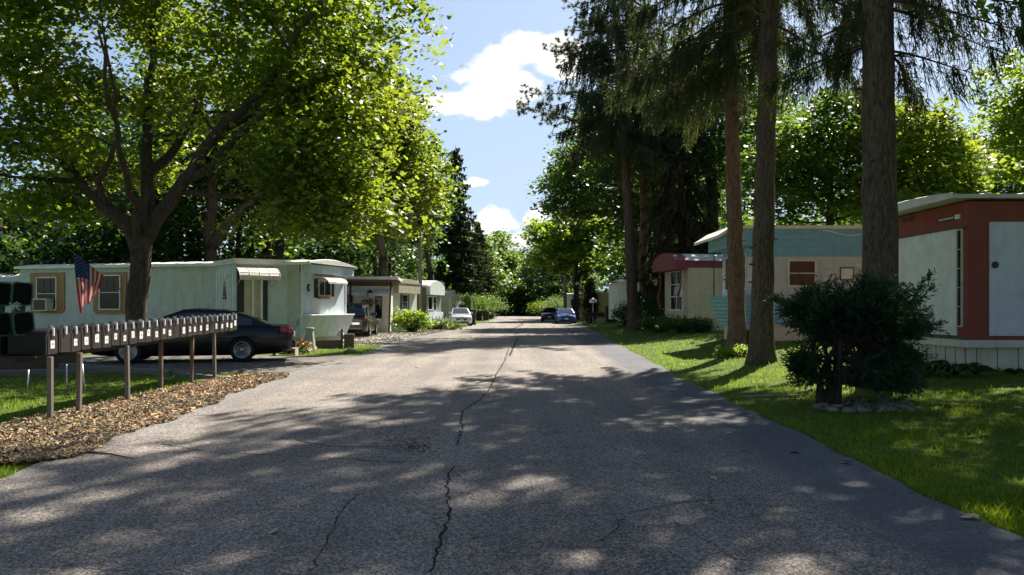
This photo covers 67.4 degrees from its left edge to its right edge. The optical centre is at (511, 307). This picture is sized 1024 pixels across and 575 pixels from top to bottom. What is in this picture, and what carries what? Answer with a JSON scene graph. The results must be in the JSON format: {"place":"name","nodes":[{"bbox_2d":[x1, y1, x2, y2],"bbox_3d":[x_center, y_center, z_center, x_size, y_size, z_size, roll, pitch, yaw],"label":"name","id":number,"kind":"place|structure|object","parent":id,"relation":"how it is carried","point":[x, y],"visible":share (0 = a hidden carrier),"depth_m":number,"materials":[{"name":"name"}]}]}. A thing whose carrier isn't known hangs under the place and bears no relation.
{"place":"outdoors","nodes":[
{"label":"outdoors","id":0,"kind":"place"},
{"bbox_2d":[22,355,358,372],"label":"driveway","id":1,"kind":"structure","parent":0,"point":[265,363],"depth_m":20.43,"materials":[{"name":"concrete"}]},
{"bbox_2d":[0,355,75,369],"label":"landscape timber","id":2,"kind":"object","parent":1,"relation":"on","point":[8,364],"visible":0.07,"depth_m":18.63,"materials":[{"name":"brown wood"}]},
{"bbox_2d":[58,363,172,375],"bbox_3d":[-9.306,1.445,17.881,4.381,0.150,0.140,0,0,32],"label":"landscape timber","id":3,"kind":"object","parent":1,"relation":"on","point":[120,369],"visible":0.65,"depth_m":17.72,"materials":[{"name":"grey wood"}]},
{"bbox_2d":[91,308,295,363],"bbox_3d":[-8.791,0.749,21.460,5.290,1.470,2.034,0,0,-14],"label":"parked car","id":4,"kind":"object","parent":1,"relation":"on","point":[250,337],"visible":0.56,"depth_m":20.87,"materials":[{"name":"black paint"}]},
{"bbox_2d":[343,330,438,344],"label":"gravel drive","id":5,"kind":"structure","parent":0,"point":[382,335],"depth_m":38.09,"materials":[{"name":"gravel"}]},
{"bbox_2d":[346,303,377,335],"bbox_3d":[-8.248,0.626,40.585,2.006,1.715,4.690,0,0,-3],"label":"parked car","id":6,"kind":"object","parent":5,"relation":"on","point":[364,319],"visible":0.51,"depth_m":38.64,"materials":[{"name":"grey paint"}]},
{"bbox_2d":[343,325,469,344],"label":"gravel stones","id":7,"kind":"object","parent":5,"relation":"on","point":[359,341],"visible":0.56,"depth_m":39.63,"materials":[{"name":"gravel"}]},
{"bbox_2d":[448,308,472,325],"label":"parked car","id":8,"kind":"object","parent":5,"relation":"on","point":[460,315],"visible":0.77,"depth_m":61.19,"materials":[{"name":"silver metal"}]},
{"bbox_2d":[0,315,1023,574],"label":"road","id":9,"kind":"structure","parent":0,"point":[572,423],"depth_m":6.33,"materials":[{"name":"asphalt"}]},
{"bbox_2d":[348,412,442,458],"bbox_3d":[-1.429,1.478,9.329,1.229,0.003,3.817,0,0,-11],"label":"road patch","id":10,"kind":"object","parent":9,"relation":"on","point":[412,447],"visible":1,"depth_m":8.31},
{"bbox_2d":[166,320,762,570],"bbox_3d":[-0.917,1.480,50.504,5.803,0.001,92.400,0,0,0],"label":"road crack","id":11,"kind":"object","parent":9,"relation":"on","point":[445,529],"visible":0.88,"depth_m":5.88,"materials":[{"name":"asphalt"}]},
{"bbox_2d":[540,307,556,321],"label":"parked car","id":12,"kind":"object","parent":9,"relation":"on","point":[548,313],"visible":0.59,"depth_m":80.06,"materials":[{"name":"black paint"}]},
{"bbox_2d":[555,308,576,323],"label":"parked car","id":13,"kind":"object","parent":9,"relation":"on","point":[565,315],"visible":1,"depth_m":69.24,"materials":[{"name":"blue paint"}]},
{"bbox_2d":[0,318,1023,536],"bbox_3d":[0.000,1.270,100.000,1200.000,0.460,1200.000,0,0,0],"label":"lawn","id":14,"kind":"structure","parent":0,"point":[615,329],"depth_m":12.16,"materials":[{"name":"plant"}]},
{"bbox_2d":[0,272,19,312],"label":"mobile home","id":15,"kind":"object","parent":14,"relation":"on","point":[8,277],"visible":0.17,"depth_m":37.05,"materials":[{"name":"green"}]},
{"bbox_2d":[0,369,65,375],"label":"landscape timber","id":16,"kind":"object","parent":14,"relation":"on","point":[60,372],"visible":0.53,"depth_m":16.80,"materials":[{"name":"grey wood"}]},
{"bbox_2d":[0,330,235,418],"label":"mailbox stand","id":17,"kind":"object","parent":14,"relation":"on","point":[20,358],"visible":0.57,"depth_m":11.47,"materials":[{"name":"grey wood"}]},
{"bbox_2d":[0,336,8,355],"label":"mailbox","id":18,"kind":"object","parent":17,"relation":"on","point":[3,345],"visible":0.37,"depth_m":10.06,"materials":[{"name":"black paint"}]},
{"bbox_2d":[0,312,11,335],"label":"newspaper box","id":19,"kind":"object","parent":18,"relation":"on","point":[5,324],"visible":0.95,"depth_m":10.06,"materials":[{"name":"green plastic"}]},
{"bbox_2d":[0,282,11,312],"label":"newspaper box","id":20,"kind":"object","parent":19,"relation":"on","point":[4,293],"visible":0.84,"depth_m":10.07,"materials":[{"name":"green plastic"}]},
{"bbox_2d":[11,311,34,335],"bbox_3d":[-6.519,0.210,10.197,0.242,0.308,0.500,-5,3,-40],"label":"newspaper box","id":21,"kind":"object","parent":18,"relation":"on","point":[21,322],"visible":0.91,"depth_m":10.03,"materials":[{"name":"green plastic"}]},
{"bbox_2d":[9,282,33,312],"bbox_3d":[-6.548,-0.128,10.207,0.242,0.404,0.500,4,-3,-40],"label":"newspaper box","id":22,"kind":"object","parent":21,"relation":"on","point":[21,293],"visible":0.77,"depth_m":10.06,"materials":[{"name":"green plastic"}]},
{"bbox_2d":[8,325,57,354],"bbox_3d":[-6.301,0.423,10.124,0.550,0.375,0.238,1,2,2],"label":"mailbox","id":23,"kind":"object","parent":17,"relation":"on","point":[38,342],"visible":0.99,"depth_m":10.02,"materials":[{"name":"black paint"}]},
{"bbox_2d":[45,328,57,354],"bbox_3d":[-6.051,0.442,10.113,0.050,0.347,0.236,1,2,2],"label":"door","id":24,"kind":"structure","parent":23,"relation":"in","point":[51,334],"depth_m":10.08,"materials":[{"name":"metal"}]},
{"bbox_2d":[35,325,69,351],"bbox_3d":[-6.300,0.422,10.406,0.550,0.375,0.238,-1,-2,2],"label":"mailbox","id":25,"kind":"object","parent":17,"relation":"on","point":[63,333],"visible":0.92,"depth_m":10.37,"materials":[{"name":"black paint"}]},
{"bbox_2d":[58,326,69,351],"bbox_3d":[-6.049,0.433,10.394,0.050,0.347,0.236,-1,-2,2],"label":"door","id":26,"kind":"structure","parent":25,"relation":"in","point":[63,334],"depth_m":10.38,"materials":[{"name":"metal"}]},
{"bbox_2d":[38,324,79,351],"bbox_3d":[-6.306,0.422,10.661,0.550,0.375,0.238,0,2,2],"label":"mailbox","id":27,"kind":"object","parent":17,"relation":"on","point":[74,338],"visible":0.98,"depth_m":10.64,"materials":[{"name":"white paint"}]},
{"bbox_2d":[69,326,79,351],"bbox_3d":[-6.055,0.438,10.651,0.050,0.347,0.236,0,2,2],"label":"door","id":28,"kind":"structure","parent":27,"relation":"in","point":[74,332],"depth_m":10.63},
{"bbox_2d":[53,323,89,349],"bbox_3d":[-6.315,0.413,10.940,0.550,0.375,0.238,-1,0,3],"label":"mailbox","id":29,"kind":"object","parent":17,"relation":"on","point":[84,330],"visible":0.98,"depth_m":10.90,"materials":[{"name":"white paint"}]},
{"bbox_2d":[79,325,89,349],"bbox_3d":[-6.065,0.423,10.926,0.050,0.347,0.236,-1,0,3],"label":"door","id":30,"kind":"structure","parent":29,"relation":"in","point":[84,331],"depth_m":10.90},
{"bbox_2d":[60,322,100,347],"bbox_3d":[-6.302,0.409,11.208,0.550,0.375,0.238,0,-1,2],"label":"mailbox","id":31,"kind":"object","parent":17,"relation":"on","point":[95,335],"visible":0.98,"depth_m":11.16,"materials":[{"name":"white paint"}]},
{"bbox_2d":[90,324,100,347],"bbox_3d":[-6.053,0.420,11.198,0.050,0.347,0.236,0,-1,2],"label":"door","id":32,"kind":"structure","parent":31,"relation":"in","point":[95,329],"depth_m":11.16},
{"bbox_2d":[76,322,110,347],"bbox_3d":[-6.296,0.406,11.478,0.550,0.375,0.238,1,-1,3],"label":"mailbox","id":33,"kind":"object","parent":17,"relation":"on","point":[105,328],"visible":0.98,"depth_m":11.44,"materials":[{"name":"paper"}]},
{"bbox_2d":[101,324,110,347],"bbox_3d":[-6.046,0.422,11.466,0.050,0.347,0.236,1,-1,3],"label":"door","id":34,"kind":"structure","parent":33,"relation":"in","point":[106,330],"depth_m":11.43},
{"bbox_2d":[80,321,118,344],"bbox_3d":[-6.310,0.393,11.750,0.550,0.375,0.238,0,-2,2],"label":"mailbox","id":35,"kind":"object","parent":17,"relation":"on","point":[114,326],"visible":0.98,"depth_m":11.71,"materials":[{"name":"white paint"}]},
{"bbox_2d":[90,320,127,344],"bbox_3d":[-6.306,0.392,12.010,0.550,0.375,0.238,1,1,3],"label":"mailbox","id":36,"kind":"object","parent":17,"relation":"on","point":[123,333],"visible":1,"depth_m":11.98,"materials":[{"name":"white paint"}]},
{"bbox_2d":[119,323,127,344],"bbox_3d":[-6.060,0.410,12.000,0.050,0.347,0.236,1,1,3],"label":"door","id":37,"kind":"structure","parent":36,"relation":"in","point":[123,328],"depth_m":11.97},
{"bbox_2d":[108,319,144,341],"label":"mailbox","id":38,"kind":"object","parent":17,"relation":"on","point":[140,327],"visible":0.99,"depth_m":12.51,"materials":[{"name":"white paint"}]},
{"bbox_2d":[118,320,136,343],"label":"mailbox","id":39,"kind":"object","parent":17,"relation":"on","point":[132,334],"visible":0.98,"depth_m":12.24,"materials":[{"name":"white paint"}]},
{"bbox_2d":[125,318,159,340],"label":"mailbox","id":40,"kind":"object","parent":17,"relation":"on","point":[155,328],"visible":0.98,"depth_m":13.06,"materials":[{"name":"white paint"}]},
{"bbox_2d":[133,317,166,339],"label":"mailbox","id":41,"kind":"object","parent":17,"relation":"on","point":[162,322],"visible":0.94,"depth_m":13.32,"materials":[{"name":"black paint"}]},
{"bbox_2d":[14,258,356,344],"bbox_3d":[-14.000,-0.156,31.688,14.153,3.512,5.750,0,0,15],"label":"mobile home","id":42,"kind":"object","parent":14,"relation":"on","point":[274,291],"visible":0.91,"depth_m":30.55,"materials":[{"name":"white"}]},
{"bbox_2d":[33,298,53,310],"bbox_3d":[-19.538,-0.109,32.048,0.698,0.522,0.480,0,0,15],"label":"air conditioner","id":43,"kind":"object","parent":42,"relation":"attached to","point":[44,304],"visible":0.95,"depth_m":31.83,"materials":[{"name":"beige metal"}]},
{"bbox_2d":[36,277,56,309],"bbox_3d":[-19.501,-0.576,32.188,1.050,1.399,0.070,0,0,15],"label":"window","id":44,"kind":"structure","parent":42,"relation":"in","point":[46,287],"depth_m":32.17,"materials":[{"name":"white paint"}]},
{"bbox_2d":[99,275,120,309],"bbox_3d":[-16.419,-0.614,31.361,1.050,1.428,0.070,0,0,15],"label":"window","id":45,"kind":"structure","parent":42,"relation":"in","point":[109,294],"depth_m":31.35,"materials":[{"name":"glass"}]},
{"bbox_2d":[244,280,259,317],"bbox_3d":[-9.675,-0.280,28.589,0.581,2.060,0.043,0,0,-32],"label":"door","id":46,"kind":"structure","parent":42,"relation":"in","point":[247,283],"depth_m":28.56,"materials":[{"name":"beige"}]},
{"bbox_2d":[318,280,330,295],"bbox_3d":[-7.530,-0.775,30.838,0.070,0.650,1.028,0,0,15],"label":"window","id":47,"kind":"structure","parent":42,"relation":"in","point":[324,288],"depth_m":30.82,"materials":[{"name":"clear glass"}]},
{"bbox_2d":[173,372,235,378],"bbox_3d":[-6.540,1.470,16.270,2.059,0.100,0.140,0,0,35],"label":"landscape timber","id":48,"kind":"object","parent":14,"relation":"on","point":[202,376],"visible":0.64,"depth_m":16.26,"materials":[{"name":"grey wood"}]},
{"bbox_2d":[91,52,319,261],"bbox_3d":[-15.561,-5.952,40.512,12.924,15.625,10.115,0,0,0],"label":"broadleaf tree","id":49,"kind":"object","parent":14,"relation":"on","point":[212,241],"visible":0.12,"depth_m":39.75,"materials":[{"name":"green plant"}]},
{"bbox_2d":[0,46,452,283],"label":"woods","id":50,"kind":"object","parent":14,"relation":"on","point":[106,244],"visible":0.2,"depth_m":47.08,"materials":[{"name":"green plant"}]},
{"bbox_2d":[0,0,461,320],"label":"maple tree","id":51,"kind":"object","parent":14,"relation":"on","point":[311,114],"visible":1,"depth_m":22.79,"materials":[{"name":"green plant"}]},
{"bbox_2d":[70,249,121,314],"bbox_3d":[-12.512,-0.754,23.116,1.426,1.948,0.139,0,0,-34],"label":"flag","id":52,"kind":"object","parent":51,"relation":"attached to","point":[88,277],"visible":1,"depth_m":22.93,"materials":[{"name":"multicoloured fabric"}]},
{"bbox_2d":[182,102,394,259],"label":"broadleaf tree","id":53,"kind":"object","parent":14,"relation":"on","point":[279,251],"visible":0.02,"depth_m":42.86,"materials":[{"name":"green plant"}]},
{"bbox_2d":[304,328,315,350],"bbox_3d":[-7.018,1.125,26.600,0.480,0.850,0.473,0,0,0],"label":"planter pedestal","id":54,"kind":"object","parent":14,"relation":"on","point":[309,335],"visible":0.75,"depth_m":26.47,"materials":[{"name":"concrete"}]},
{"bbox_2d":[315,329,353,348],"bbox_3d":[-6.582,1.140,28.237,1.530,0.720,0.400,0,0,-10],"label":"planter box","id":55,"kind":"object","parent":14,"relation":"on","point":[329,344],"visible":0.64,"depth_m":28.08,"materials":[{"name":"brown wood"}]},
{"bbox_2d":[346,276,400,332],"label":"mobile home","id":56,"kind":"object","parent":14,"relation":"on","point":[359,287],"visible":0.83,"depth_m":44.83,"materials":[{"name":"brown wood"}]},
{"bbox_2d":[305,65,458,275],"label":"broadleaf tree","id":57,"kind":"object","parent":14,"relation":"on","point":[419,163],"visible":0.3,"depth_m":43.47,"materials":[{"name":"green plant"}]},
{"bbox_2d":[392,279,420,330],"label":"mobile home","id":58,"kind":"object","parent":14,"relation":"on","point":[406,292],"visible":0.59,"depth_m":49.99,"materials":[{"name":"white"}]},
{"bbox_2d":[357,128,468,280],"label":"broadleaf tree","id":59,"kind":"object","parent":14,"relation":"on","point":[430,238],"visible":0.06,"depth_m":59.88,"materials":[{"name":"green plant"}]},
{"bbox_2d":[390,306,441,331],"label":"shrub","id":60,"kind":"object","parent":14,"relation":"on","point":[412,321],"visible":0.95,"depth_m":46.10,"materials":[{"name":"green plant"}]},
{"bbox_2d":[418,226,429,312],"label":"utility pole","id":61,"kind":"object","parent":14,"relation":"on","point":[420,274],"visible":0.53,"depth_m":56.09,"materials":[{"name":"brown wood"}]},
{"bbox_2d":[417,281,444,323],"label":"mobile home","id":62,"kind":"object","parent":14,"relation":"on","point":[433,292],"visible":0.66,"depth_m":57.95,"materials":[{"name":"grey"}]},
{"bbox_2d":[417,316,465,329],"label":"hosta bed","id":63,"kind":"object","parent":14,"relation":"on","point":[447,324],"visible":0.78,"depth_m":50.52,"materials":[{"name":"green plant"}]},
{"bbox_2d":[441,290,464,318],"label":"mobile home","id":64,"kind":"object","parent":14,"relation":"on","point":[449,300],"visible":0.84,"depth_m":74.14,"materials":[{"name":"white"}]},
{"bbox_2d":[422,145,491,307],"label":"spruce tree","id":65,"kind":"object","parent":14,"relation":"on","point":[457,260],"visible":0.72,"depth_m":77.36,"materials":[{"name":"green plant"}]},
{"bbox_2d":[459,291,487,312],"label":"shrub","id":66,"kind":"object","parent":14,"relation":"on","point":[465,299],"visible":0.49,"depth_m":83.54,"materials":[{"name":"green plant"}]},
{"bbox_2d":[469,293,495,320],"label":"shrub","id":67,"kind":"object","parent":14,"relation":"on","point":[484,303],"visible":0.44,"depth_m":87.43,"materials":[{"name":"green plant"}]},
{"bbox_2d":[464,221,501,316],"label":"spruce tree","id":68,"kind":"object","parent":14,"relation":"on","point":[483,245],"visible":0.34,"depth_m":104.82,"materials":[{"name":"green plant"}]},
{"bbox_2d":[480,291,512,318],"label":"shrub","id":69,"kind":"object","parent":14,"relation":"on","point":[492,298],"visible":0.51,"depth_m":99.72,"materials":[{"name":"green plant"}]},
{"bbox_2d":[432,227,608,315],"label":"woods","id":70,"kind":"object","parent":14,"relation":"on","point":[520,286],"visible":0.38,"depth_m":138.52,"materials":[{"name":"green plant"}]},
{"bbox_2d":[525,298,552,315],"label":"shrub","id":71,"kind":"object","parent":14,"relation":"on","point":[536,309],"visible":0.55,"depth_m":127.63,"materials":[{"name":"green plant"}]},
{"bbox_2d":[539,294,563,310],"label":"shrub","id":72,"kind":"object","parent":14,"relation":"on","point":[560,303],"visible":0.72,"depth_m":124.87,"materials":[{"name":"green plant"}]},
{"bbox_2d":[516,210,624,319],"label":"broadleaf tree","id":73,"kind":"object","parent":14,"relation":"on","point":[564,246],"visible":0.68,"depth_m":81.96,"materials":[{"name":"green plant"}]},
{"bbox_2d":[535,264,614,292],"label":"broadleaf tree","id":74,"kind":"object","parent":14,"relation":"on","point":[584,274],"visible":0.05,"depth_m":100.00,"materials":[{"name":"green plant"}]},
{"bbox_2d":[310,178,861,294],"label":"side woods","id":75,"kind":"object","parent":14,"relation":"on","point":[618,271],"visible":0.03,"depth_m":67.46,"materials":[{"name":"green plant"}]},
{"bbox_2d":[580,277,598,322],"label":"arborvitae","id":76,"kind":"object","parent":14,"relation":"on","point":[589,293],"visible":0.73,"depth_m":65.74,"materials":[{"name":"green plant"}]},
{"bbox_2d":[592,291,608,322],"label":"shed","id":77,"kind":"structure","parent":14,"relation":"on","point":[603,300],"depth_m":66.04,"materials":[{"name":"beige wood"}]},
{"bbox_2d":[526,110,702,280],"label":"broadleaf tree","id":78,"kind":"object","parent":14,"relation":"on","point":[561,187],"visible":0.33,"depth_m":56.85,"materials":[{"name":"green plant"}]},
{"bbox_2d":[608,302,626,326],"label":"shrub","id":79,"kind":"object","parent":14,"relation":"on","point":[616,312],"visible":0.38,"depth_m":49.75,"materials":[{"name":"green plant"}]},
{"bbox_2d":[553,0,694,331],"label":"spruce tree","id":80,"kind":"object","parent":14,"relation":"on","point":[639,154],"visible":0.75,"depth_m":41.52,"materials":[{"name":"green plant"}]},
{"bbox_2d":[607,274,659,319],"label":"mobile home","id":81,"kind":"object","parent":14,"relation":"on","point":[618,293],"visible":0.08,"depth_m":50.17,"materials":[{"name":"white paint"}]},
{"bbox_2d":[515,0,753,323],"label":"pine tree","id":82,"kind":"object","parent":14,"relation":"on","point":[567,47],"visible":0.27,"depth_m":45.74,"materials":[{"name":"plant"}]},
{"bbox_2d":[629,287,664,327],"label":"shrub","id":83,"kind":"object","parent":14,"relation":"on","point":[654,313],"visible":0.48,"depth_m":40.67,"materials":[{"name":"green plant"}]},
{"bbox_2d":[620,189,677,322],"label":"spruce tree","id":84,"kind":"object","parent":14,"relation":"on","point":[650,244],"visible":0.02,"depth_m":51.70,"materials":[{"name":"green plant"}]},
{"bbox_2d":[631,312,673,332],"bbox_3d":[7.321,0.628,37.075,3.117,1.306,2.212,0,0,14],"label":"shrub","id":85,"kind":"object","parent":14,"relation":"on","point":[645,324],"visible":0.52,"depth_m":37.03,"materials":[{"name":"green plant"}]},
{"bbox_2d":[632,74,723,318],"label":"spruce tree","id":86,"kind":"object","parent":14,"relation":"on","point":[681,201],"visible":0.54,"depth_m":41.39,"materials":[{"name":"green plant"}]},
{"bbox_2d":[654,314,713,332],"bbox_3d":[7.739,0.699,34.559,2.568,1.003,1.925,0,0,24],"label":"plant","id":87,"kind":"object","parent":14,"relation":"on","point":[677,324],"visible":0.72,"depth_m":34.35,"materials":[{"name":"green plant"}]},
{"bbox_2d":[652,253,723,331],"bbox_3d":[9.922,-0.489,36.323,5.720,4.079,3.268,0,0,-8],"label":"mobile home","id":88,"kind":"object","parent":14,"relation":"on","point":[688,285],"visible":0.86,"depth_m":34.68,"materials":[{"name":"beige"}]},
{"bbox_2d":[670,270,682,310],"bbox_3d":[7.700,-0.789,35.910,0.080,1.899,1.710,0,0,-8],"label":"window","id":89,"kind":"structure","parent":88,"relation":"in","point":[674,275],"depth_m":36.07,"materials":[{"name":"glass"}]},
{"bbox_2d":[553,13,831,253],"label":"broadleaf tree","id":90,"kind":"object","parent":14,"relation":"on","point":[716,156],"visible":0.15,"depth_m":43.98,"materials":[{"name":"green plant"}]},
{"bbox_2d":[682,316,718,332],"bbox_3d":[8.175,0.767,33.176,1.360,0.778,1.857,0,0,-17],"label":"plant","id":91,"kind":"object","parent":14,"relation":"on","point":[699,326],"visible":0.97,"depth_m":32.96,"materials":[{"name":"green plant"}]},
{"bbox_2d":[594,0,853,353],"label":"spruce tree","id":92,"kind":"object","parent":14,"relation":"on","point":[736,332],"visible":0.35,"depth_m":21.60,"materials":[{"name":"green plant"}]},
{"bbox_2d":[713,344,747,356],"bbox_3d":[6.107,1.163,20.552,1.584,0.444,0.902,0,0,36],"label":"plant","id":93,"kind":"object","parent":14,"relation":"on","point":[741,350],"visible":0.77,"depth_m":20.56,"materials":[{"name":"green plant"}]},
{"bbox_2d":[603,0,915,364],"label":"spruce tree","id":94,"kind":"object","parent":14,"relation":"on","point":[761,342],"visible":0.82,"depth_m":18.84,"materials":[{"name":"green plant"}]},
{"bbox_2d":[694,225,861,340],"bbox_3d":[12.520,-0.580,25.604,12.120,4.061,3.672,0,0,0],"label":"mobile home","id":95,"kind":"object","parent":14,"relation":"on","point":[806,252],"visible":0.31,"depth_m":24.00,"materials":[{"name":"blue"}]},
{"bbox_2d":[725,253,746,290],"bbox_3d":[7.465,-1.153,25.650,0.070,1.163,2.400,0,0,0],"label":"window","id":96,"kind":"structure","parent":95,"relation":"in","point":[745,254],"depth_m":24.66,"materials":[{"name":"clear glass"}]},
{"bbox_2d":[787,259,816,286],"bbox_3d":[9.057,-1.067,23.985,0.912,0.864,0.070,0,0,0],"label":"window","id":97,"kind":"structure","parent":95,"relation":"in","point":[807,268],"depth_m":23.99,"materials":[{"name":"wood"}]},
{"bbox_2d":[716,81,947,224],"bbox_3d":[15.298,-4.593,36.135,11.020,11.866,10.077,0,0,0],"label":"broadleaf tree","id":98,"kind":"object","parent":14,"relation":"on","point":[805,163],"visible":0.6,"depth_m":34.29,"materials":[{"name":"green plant"}]},
{"bbox_2d":[678,0,1023,388],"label":"spruce tree","id":99,"kind":"object","parent":14,"relation":"on","point":[870,23],"visible":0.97,"depth_m":13.34,"materials":[{"name":"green plant"}]},
{"bbox_2d":[763,268,951,404],"bbox_3d":[5.153,0.501,11.590,2.854,2.225,2.260,0,0,0],"label":"yew bush","id":100,"kind":"object","parent":14,"relation":"on","point":[877,312],"visible":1,"depth_m":11.17,"materials":[{"name":"green plant"}]},
{"bbox_2d":[827,93,1023,216],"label":"broadleaf tree","id":101,"kind":"object","parent":14,"relation":"on","point":[950,145],"visible":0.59,"depth_m":29.27,"materials":[{"name":"green plant"}]},
{"bbox_2d":[856,192,1023,369],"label":"mobile home","id":102,"kind":"object","parent":14,"relation":"on","point":[969,248],"visible":0.81,"depth_m":15.45,"materials":[{"name":"red paint"}]},
{"bbox_2d":[956,229,962,326],"bbox_3d":[9.127,-0.598,15.645,0.060,1.996,0.200,0,0,0],"label":"window","id":103,"kind":"structure","parent":102,"relation":"in","point":[959,232],"depth_m":15.66,"materials":[{"name":"clear glass"}]},
{"bbox_2d":[925,360,989,375],"bbox_3d":[8.290,1.142,14.317,1.110,0.300,1.054,0,0,-31],"label":"hosta","id":104,"kind":"object","parent":14,"relation":"on","point":[956,369],"visible":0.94,"depth_m":14.19,"materials":[{"name":"green plant"}]},
{"bbox_2d":[919,123,1023,193],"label":"broadleaf tree","id":105,"kind":"object","parent":14,"relation":"on","point":[1011,188],"visible":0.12,"depth_m":49.65,"materials":[{"name":"green plant"}]},
{"bbox_2d":[945,0,1023,77],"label":"shade tree","id":106,"kind":"object","parent":14,"relation":"on","point":[984,11],"visible":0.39,"depth_m":15.99,"materials":[{"name":"green plant"}]},
{"bbox_2d":[964,48,1023,187],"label":"broadleaf tree","id":107,"kind":"object","parent":14,"relation":"on","point":[1007,124],"visible":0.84,"depth_m":42.06,"materials":[{"name":"green plant"}]},
{"bbox_2d":[0,0,1023,290],"label":"sky","id":108,"kind":"structure","parent":0,"point":[497,44],"materials":[{"name":"blue"}]},
{"label":"mulch bed","id":109,"kind":"structure","parent":0,"visible":0},
{"bbox_2d":[0,372,288,464],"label":"wood chips","id":110,"kind":"object","parent":109,"relation":"on","point":[69,432],"visible":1,"depth_m":9.88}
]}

